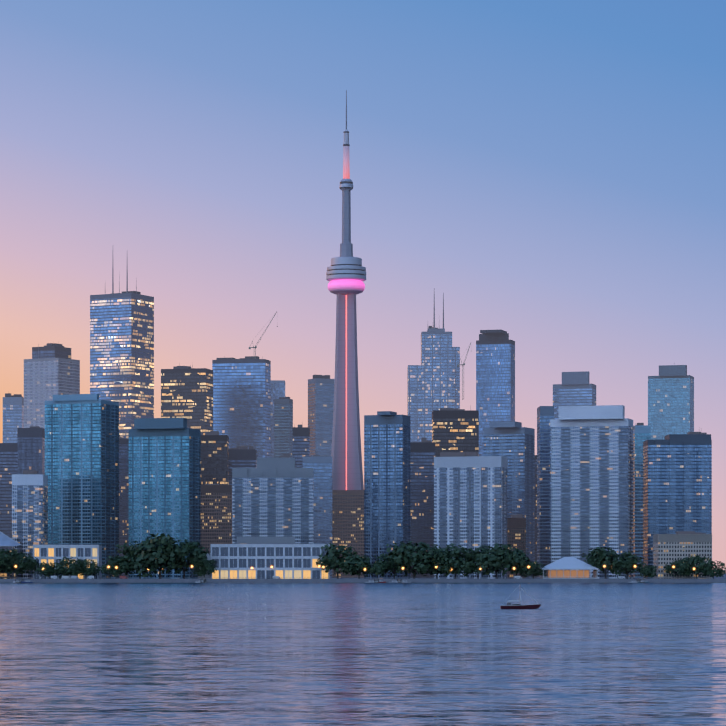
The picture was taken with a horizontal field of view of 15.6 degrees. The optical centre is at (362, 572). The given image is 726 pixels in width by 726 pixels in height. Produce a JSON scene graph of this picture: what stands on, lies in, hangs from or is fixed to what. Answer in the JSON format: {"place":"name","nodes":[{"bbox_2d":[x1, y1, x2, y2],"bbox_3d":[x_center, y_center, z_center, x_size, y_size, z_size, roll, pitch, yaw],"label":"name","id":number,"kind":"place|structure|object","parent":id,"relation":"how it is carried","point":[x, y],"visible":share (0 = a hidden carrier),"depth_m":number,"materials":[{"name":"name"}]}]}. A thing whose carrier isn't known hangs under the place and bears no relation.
{"place":"outdoors","nodes":[
{"label":"outdoors","id":0,"kind":"place"},
{"bbox_2d":[3,393,23,442],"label":"skyscraper","id":1,"kind":"structure","parent":0,"point":[13,413],"depth_m":3342.54,"materials":[{"name":"blue glass"}]},
{"bbox_2d":[308,375,334,455],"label":"tower","id":2,"kind":"structure","parent":0,"point":[320,403],"depth_m":3251.93,"materials":[{"name":"grey"}]},
{"bbox_2d":[0,583,725,725],"bbox_3d":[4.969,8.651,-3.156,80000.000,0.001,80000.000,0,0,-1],"label":"water","id":3,"kind":"structure","parent":0,"point":[335,654],"depth_m":280.55,"materials":[{"name":"blue liquid"}]},
{"bbox_2d":[500,588,540,608],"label":"sailboat","id":4,"kind":"object","parent":3,"relation":"on","point":[520,606],"visible":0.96,"depth_m":632.54,"materials":[{"name":"red"}]},
{"bbox_2d":[0,573,725,582],"bbox_3d":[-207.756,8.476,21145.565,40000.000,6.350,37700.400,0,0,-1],"label":"seawall","id":5,"kind":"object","parent":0,"point":[433,580],"depth_m":2296.54,"materials":[{"name":"grey concrete"}]},
{"bbox_2d":[0,443,17,549],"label":"building","id":6,"kind":"structure","parent":5,"relation":"on","point":[8,460],"depth_m":2893.04,"materials":[{"name":"grey"}]},
{"bbox_2d":[0,531,20,578],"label":"pavilion","id":7,"kind":"structure","parent":5,"relation":"on","point":[5,540],"depth_m":2364.40,"materials":[{"name":"grey"}]},
{"bbox_2d":[0,547,26,575],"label":"tree","id":8,"kind":"object","parent":5,"relation":"on","point":[3,565],"visible":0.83,"depth_m":2307.68,"materials":[{"name":"green plant"}]},
{"bbox_2d":[2,552,38,576],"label":"tree","id":9,"kind":"object","parent":5,"relation":"on","point":[25,565],"visible":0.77,"depth_m":2312.34,"materials":[{"name":"green plant"}]},
{"bbox_2d":[12,470,47,578],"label":"high-rise building","id":10,"kind":"structure","parent":5,"relation":"on","point":[29,509],"depth_m":2413.82,"materials":[{"name":"grey"}]},
{"bbox_2d":[18,426,44,474],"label":"building","id":11,"kind":"structure","parent":5,"relation":"on","point":[31,447],"depth_m":2843.37,"materials":[{"name":"grey"}]},
{"bbox_2d":[35,562,59,578],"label":"tree","id":12,"kind":"object","parent":5,"relation":"on","point":[47,571],"visible":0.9,"depth_m":2308.72,"materials":[{"name":"green plant"}]},
{"bbox_2d":[24,342,79,428],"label":"high-rise building","id":13,"kind":"structure","parent":5,"relation":"on","point":[46,379],"depth_m":3308.73,"materials":[{"name":"grey"}]},
{"bbox_2d":[32,343,70,358],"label":"rooftop penthouse","id":14,"kind":"object","parent":13,"relation":"on","point":[50,350],"visible":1,"depth_m":3313.18,"materials":[{"name":"grey concrete"}]},
{"bbox_2d":[33,545,101,578],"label":"building","id":15,"kind":"structure","parent":5,"relation":"on","point":[49,554],"depth_m":2335.07,"materials":[{"name":"concrete"}]},
{"bbox_2d":[52,556,87,576],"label":"tree","id":16,"kind":"object","parent":5,"relation":"on","point":[64,569],"visible":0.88,"depth_m":2311.20,"materials":[{"name":"green plant"}]},
{"bbox_2d":[45,394,118,578],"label":"high-rise building","id":17,"kind":"structure","parent":5,"relation":"on","point":[82,452],"depth_m":2484.79,"materials":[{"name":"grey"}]},
{"bbox_2d":[74,559,101,578],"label":"tree","id":18,"kind":"object","parent":5,"relation":"on","point":[86,570],"visible":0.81,"depth_m":2318.14,"materials":[{"name":"green plant"}]},
{"bbox_2d":[99,563,120,578],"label":"tree","id":19,"kind":"object","parent":5,"relation":"on","point":[112,572],"visible":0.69,"depth_m":2307.83,"materials":[{"name":"green plant"}]},
{"bbox_2d":[106,554,134,575],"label":"tree","id":20,"kind":"object","parent":5,"relation":"on","point":[115,560],"visible":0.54,"depth_m":2311.38,"materials":[{"name":"green plant"}]},
{"bbox_2d":[90,267,153,438],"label":"skyscraper","id":21,"kind":"structure","parent":5,"relation":"on","point":[122,348],"depth_m":3409.22,"materials":[{"name":"blue glass"}]},
{"bbox_2d":[119,435,128,576],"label":"building","id":22,"kind":"structure","parent":5,"relation":"on","point":[123,490],"depth_m":2844.36,"materials":[{"name":"brown"}]},
{"bbox_2d":[115,542,162,578],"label":"tree","id":23,"kind":"object","parent":5,"relation":"on","point":[138,570],"visible":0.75,"depth_m":2311.15,"materials":[{"name":"green plant"}]},
{"bbox_2d":[125,533,190,578],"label":"tree","id":24,"kind":"object","parent":5,"relation":"on","point":[168,549],"visible":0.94,"depth_m":2298.05,"materials":[{"name":"green plant"}]},
{"bbox_2d":[129,418,200,578],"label":"high-rise building","id":25,"kind":"structure","parent":5,"relation":"on","point":[165,476],"depth_m":2453.76,"materials":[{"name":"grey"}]},
{"bbox_2d":[159,541,209,578],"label":"tree","id":26,"kind":"object","parent":5,"relation":"on","point":[196,551],"visible":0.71,"depth_m":2315.31,"materials":[{"name":"green plant"}]},
{"bbox_2d":[161,364,212,434],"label":"office tower","id":27,"kind":"structure","parent":5,"relation":"on","point":[187,392],"depth_m":3101.64,"materials":[{"name":"grey glass"}]},
{"bbox_2d":[191,559,216,576],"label":"tree","id":28,"kind":"object","parent":5,"relation":"on","point":[210,567],"visible":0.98,"depth_m":2311.16,"materials":[{"name":"green plant"}]},
{"bbox_2d":[198,553,210,578],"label":"terminal wing","id":29,"kind":"structure","parent":5,"relation":"on","point":[208,558],"depth_m":2331.54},
{"bbox_2d":[201,431,228,484],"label":"skyscraper","id":30,"kind":"structure","parent":5,"relation":"on","point":[214,457],"depth_m":2795.37,"materials":[{"name":"grey"}]},
{"bbox_2d":[201,484,231,552],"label":"building","id":31,"kind":"structure","parent":5,"relation":"on","point":[216,513],"depth_m":2645.46,"materials":[{"name":"brown"}]},
{"bbox_2d":[212,356,270,457],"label":"skyscraper","id":32,"kind":"structure","parent":5,"relation":"on","point":[241,401],"depth_m":3252.64,"materials":[{"name":"grey"}]},
{"bbox_2d":[249,312,277,358],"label":"crane","id":33,"kind":"object","parent":32,"relation":"on","point":[255,347],"visible":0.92,"depth_m":3259.48,"materials":[{"name":"grey metal"}]},
{"bbox_2d":[229,443,256,484],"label":"skyscraper","id":34,"kind":"structure","parent":5,"relation":"on","point":[242,457],"depth_m":2855.64,"materials":[{"name":"grey"}]},
{"bbox_2d":[211,544,329,578],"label":"terminal","id":35,"kind":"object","parent":5,"relation":"on","point":[283,560],"visible":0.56,"depth_m":2331.76,"materials":[{"name":"concrete"}]},
{"bbox_2d":[237,537,294,543],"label":"terminal penthouse","id":36,"kind":"object","parent":35,"relation":"on","point":[265,540],"visible":0.69,"depth_m":2344.05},
{"bbox_2d":[232,454,313,543],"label":"apartment building","id":37,"kind":"structure","parent":5,"relation":"on","point":[272,497],"depth_m":2415.86,"materials":[{"name":"grey"}]},
{"bbox_2d":[271,380,284,457],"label":"thin tower","id":38,"kind":"structure","parent":5,"relation":"on","point":[277,389],"depth_m":3395.81,"materials":[{"name":"blue glass"}]},
{"bbox_2d":[274,396,292,457],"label":"thin tower","id":39,"kind":"structure","parent":5,"relation":"on","point":[283,425],"depth_m":3319.45,"materials":[{"name":"grey"}]},
{"bbox_2d":[293,425,309,467],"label":"building","id":40,"kind":"structure","parent":5,"relation":"on","point":[301,441],"depth_m":2896.25,"materials":[{"name":"blue glass"}]},
{"bbox_2d":[303,455,331,576],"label":"building","id":41,"kind":"structure","parent":5,"relation":"on","point":[321,466],"depth_m":2846.50,"materials":[{"name":"grey"}]},
{"bbox_2d":[316,543,358,578],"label":"tree","id":42,"kind":"object","parent":5,"relation":"on","point":[334,561],"visible":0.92,"depth_m":2316.13,"materials":[{"name":"green plant"}]},
{"bbox_2d":[326,90,365,489],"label":"observation tower","id":43,"kind":"structure","parent":5,"relation":"on","point":[346,273],"depth_m":2989.17,"materials":[{"name":"concrete"}]},
{"bbox_2d":[332,490,363,576],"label":"building","id":44,"kind":"structure","parent":5,"relation":"on","point":[347,518],"depth_m":2896.78,"materials":[{"name":"brown"}]},
{"bbox_2d":[343,554,371,578],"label":"tree","id":45,"kind":"object","parent":5,"relation":"on","point":[362,565],"visible":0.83,"depth_m":2312.45,"materials":[{"name":"green plant"}]},
{"bbox_2d":[0,577,725,578],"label":"shoreline","id":46,"kind":"structure","parent":5,"relation":"on","point":[360,577],"depth_m":2296.99,"materials":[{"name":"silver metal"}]},
{"bbox_2d":[366,562,390,578],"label":"tree","id":47,"kind":"object","parent":5,"relation":"on","point":[372,570],"visible":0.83,"depth_m":2311.43,"materials":[{"name":"green plant"}]},
{"bbox_2d":[364,411,409,578],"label":"high-rise building","id":48,"kind":"structure","parent":5,"relation":"on","point":[386,477],"depth_m":2483.85,"materials":[{"name":"grey"}]},
{"bbox_2d":[372,550,412,578],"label":"tree","id":49,"kind":"object","parent":5,"relation":"on","point":[389,564],"visible":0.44,"depth_m":2314.97,"materials":[{"name":"green plant"}]},
{"bbox_2d":[383,541,440,578],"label":"tree","id":50,"kind":"object","parent":5,"relation":"on","point":[403,552],"visible":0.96,"depth_m":2304.07,"materials":[{"name":"green plant"}]},
{"bbox_2d":[410,438,434,576],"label":"building","id":51,"kind":"structure","parent":5,"relation":"on","point":[422,454],"depth_m":2747.55,"materials":[{"name":"grey"}]},
{"bbox_2d":[407,293,459,441],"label":"skyscraper","id":52,"kind":"structure","parent":5,"relation":"on","point":[433,380],"depth_m":3398.04,"materials":[{"name":"blue glass"}]},
{"bbox_2d":[417,550,457,578],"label":"tree","id":53,"kind":"object","parent":5,"relation":"on","point":[442,557],"visible":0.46,"depth_m":2307.81,"materials":[{"name":"green plant"}]},
{"bbox_2d":[432,543,474,578],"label":"tree","id":54,"kind":"object","parent":5,"relation":"on","point":[453,551],"visible":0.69,"depth_m":2311.00,"materials":[{"name":"green plant"}]},
{"bbox_2d":[434,452,506,578],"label":"apartment building","id":55,"kind":"structure","parent":5,"relation":"on","point":[470,499],"depth_m":2457.09,"materials":[{"name":"grey"}]},
{"bbox_2d":[460,548,495,578],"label":"tree","id":56,"kind":"object","parent":5,"relation":"on","point":[475,567],"visible":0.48,"depth_m":2310.47,"materials":[{"name":"green plant"}]},
{"bbox_2d":[469,543,520,578],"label":"tree","id":57,"kind":"object","parent":5,"relation":"on","point":[499,556],"visible":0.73,"depth_m":2311.28,"materials":[{"name":"green plant"}]},
{"bbox_2d":[476,330,514,455],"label":"skyscraper","id":58,"kind":"structure","parent":5,"relation":"on","point":[495,375],"depth_m":3205.09,"materials":[{"name":"blue glass"}]},
{"bbox_2d":[497,549,532,575],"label":"tree","id":59,"kind":"object","parent":5,"relation":"on","point":[518,562],"visible":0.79,"depth_m":2312.01,"materials":[{"name":"green plant"}]},
{"bbox_2d":[507,514,525,578],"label":"building","id":60,"kind":"structure","parent":5,"relation":"on","point":[516,530],"depth_m":2558.42,"materials":[{"name":"grey"}]},
{"bbox_2d":[518,560,545,578],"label":"tree","id":61,"kind":"object","parent":5,"relation":"on","point":[538,571],"visible":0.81,"depth_m":2312.13,"materials":[{"name":"green plant"}]},
{"bbox_2d":[535,455,536,576],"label":"building","id":62,"kind":"structure","parent":5,"relation":"on","point":[536,509],"depth_m":2898.85,"materials":[{"name":"blue"}]},
{"bbox_2d":[540,557,598,578],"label":"pavilion","id":63,"kind":"structure","parent":5,"relation":"on","point":[568,567],"depth_m":2316.50,"materials":[{"name":"grey"}]},
{"bbox_2d":[553,371,595,418],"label":"skyscraper","id":64,"kind":"structure","parent":5,"relation":"on","point":[575,389],"depth_m":3305.73,"materials":[{"name":"grey"}]},
{"bbox_2d":[550,405,632,578],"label":"skyscraper","id":65,"kind":"structure","parent":5,"relation":"on","point":[591,476],"depth_m":2458.75,"materials":[{"name":"grey"}]},
{"bbox_2d":[582,547,623,578],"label":"tree","id":66,"kind":"object","parent":5,"relation":"on","point":[599,557],"visible":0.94,"depth_m":2316.15,"materials":[{"name":"green plant"}]},
{"bbox_2d":[609,551,646,578],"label":"tree","id":67,"kind":"object","parent":5,"relation":"on","point":[628,562],"visible":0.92,"depth_m":2319.66,"materials":[{"name":"green plant"}]},
{"bbox_2d":[633,423,650,576],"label":"building","id":68,"kind":"structure","parent":5,"relation":"on","point":[641,432],"depth_m":2699.77,"materials":[{"name":"grey"}]},
{"bbox_2d":[637,565,658,576],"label":"tree","id":69,"kind":"object","parent":5,"relation":"on","point":[645,571],"visible":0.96,"depth_m":2314.51,"materials":[{"name":"green plant"}]},
{"bbox_2d":[643,432,711,578],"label":"skyscraper","id":70,"kind":"structure","parent":5,"relation":"on","point":[677,482],"depth_m":2479.73,"materials":[{"name":"grey"}]},
{"bbox_2d":[663,559,692,578],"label":"tree","id":71,"kind":"object","parent":5,"relation":"on","point":[669,569],"visible":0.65,"depth_m":2324.84,"materials":[{"name":"green plant"}]},
{"bbox_2d":[653,531,711,578],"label":"building","id":72,"kind":"structure","parent":5,"relation":"on","point":[677,546],"depth_m":2339.77,"materials":[{"name":"grey concrete"}]},
{"bbox_2d":[677,555,712,578],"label":"tree","id":73,"kind":"object","parent":5,"relation":"on","point":[696,560],"visible":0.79,"depth_m":2318.97,"materials":[{"name":"green plant"}]},
{"bbox_2d":[700,561,725,578],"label":"tree","id":74,"kind":"object","parent":5,"relation":"on","point":[712,571],"visible":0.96,"depth_m":2312.78,"materials":[{"name":"green plant"}]},
{"bbox_2d":[0,0,725,571],"label":"sky","id":75,"kind":"structure","parent":0,"point":[554,170],"materials":[{"name":"blue"}]},
{"bbox_2d":[457,343,470,399],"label":"crane","id":76,"kind":"object","parent":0,"point":[458,364],"visible":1,"depth_m":3391.64,"materials":[{"name":"grey metal"}]},
{"bbox_2d":[537,406,553,576],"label":"building","id":77,"kind":"structure","parent":0,"point":[545,415],"depth_m":2618.75,"materials":[{"name":"blue glass"}]},
{"bbox_2d":[648,365,693,439],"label":"tower","id":78,"kind":"structure","parent":0,"point":[670,399],"depth_m":3307.86,"materials":[{"name":"blue glass"}]}
]}

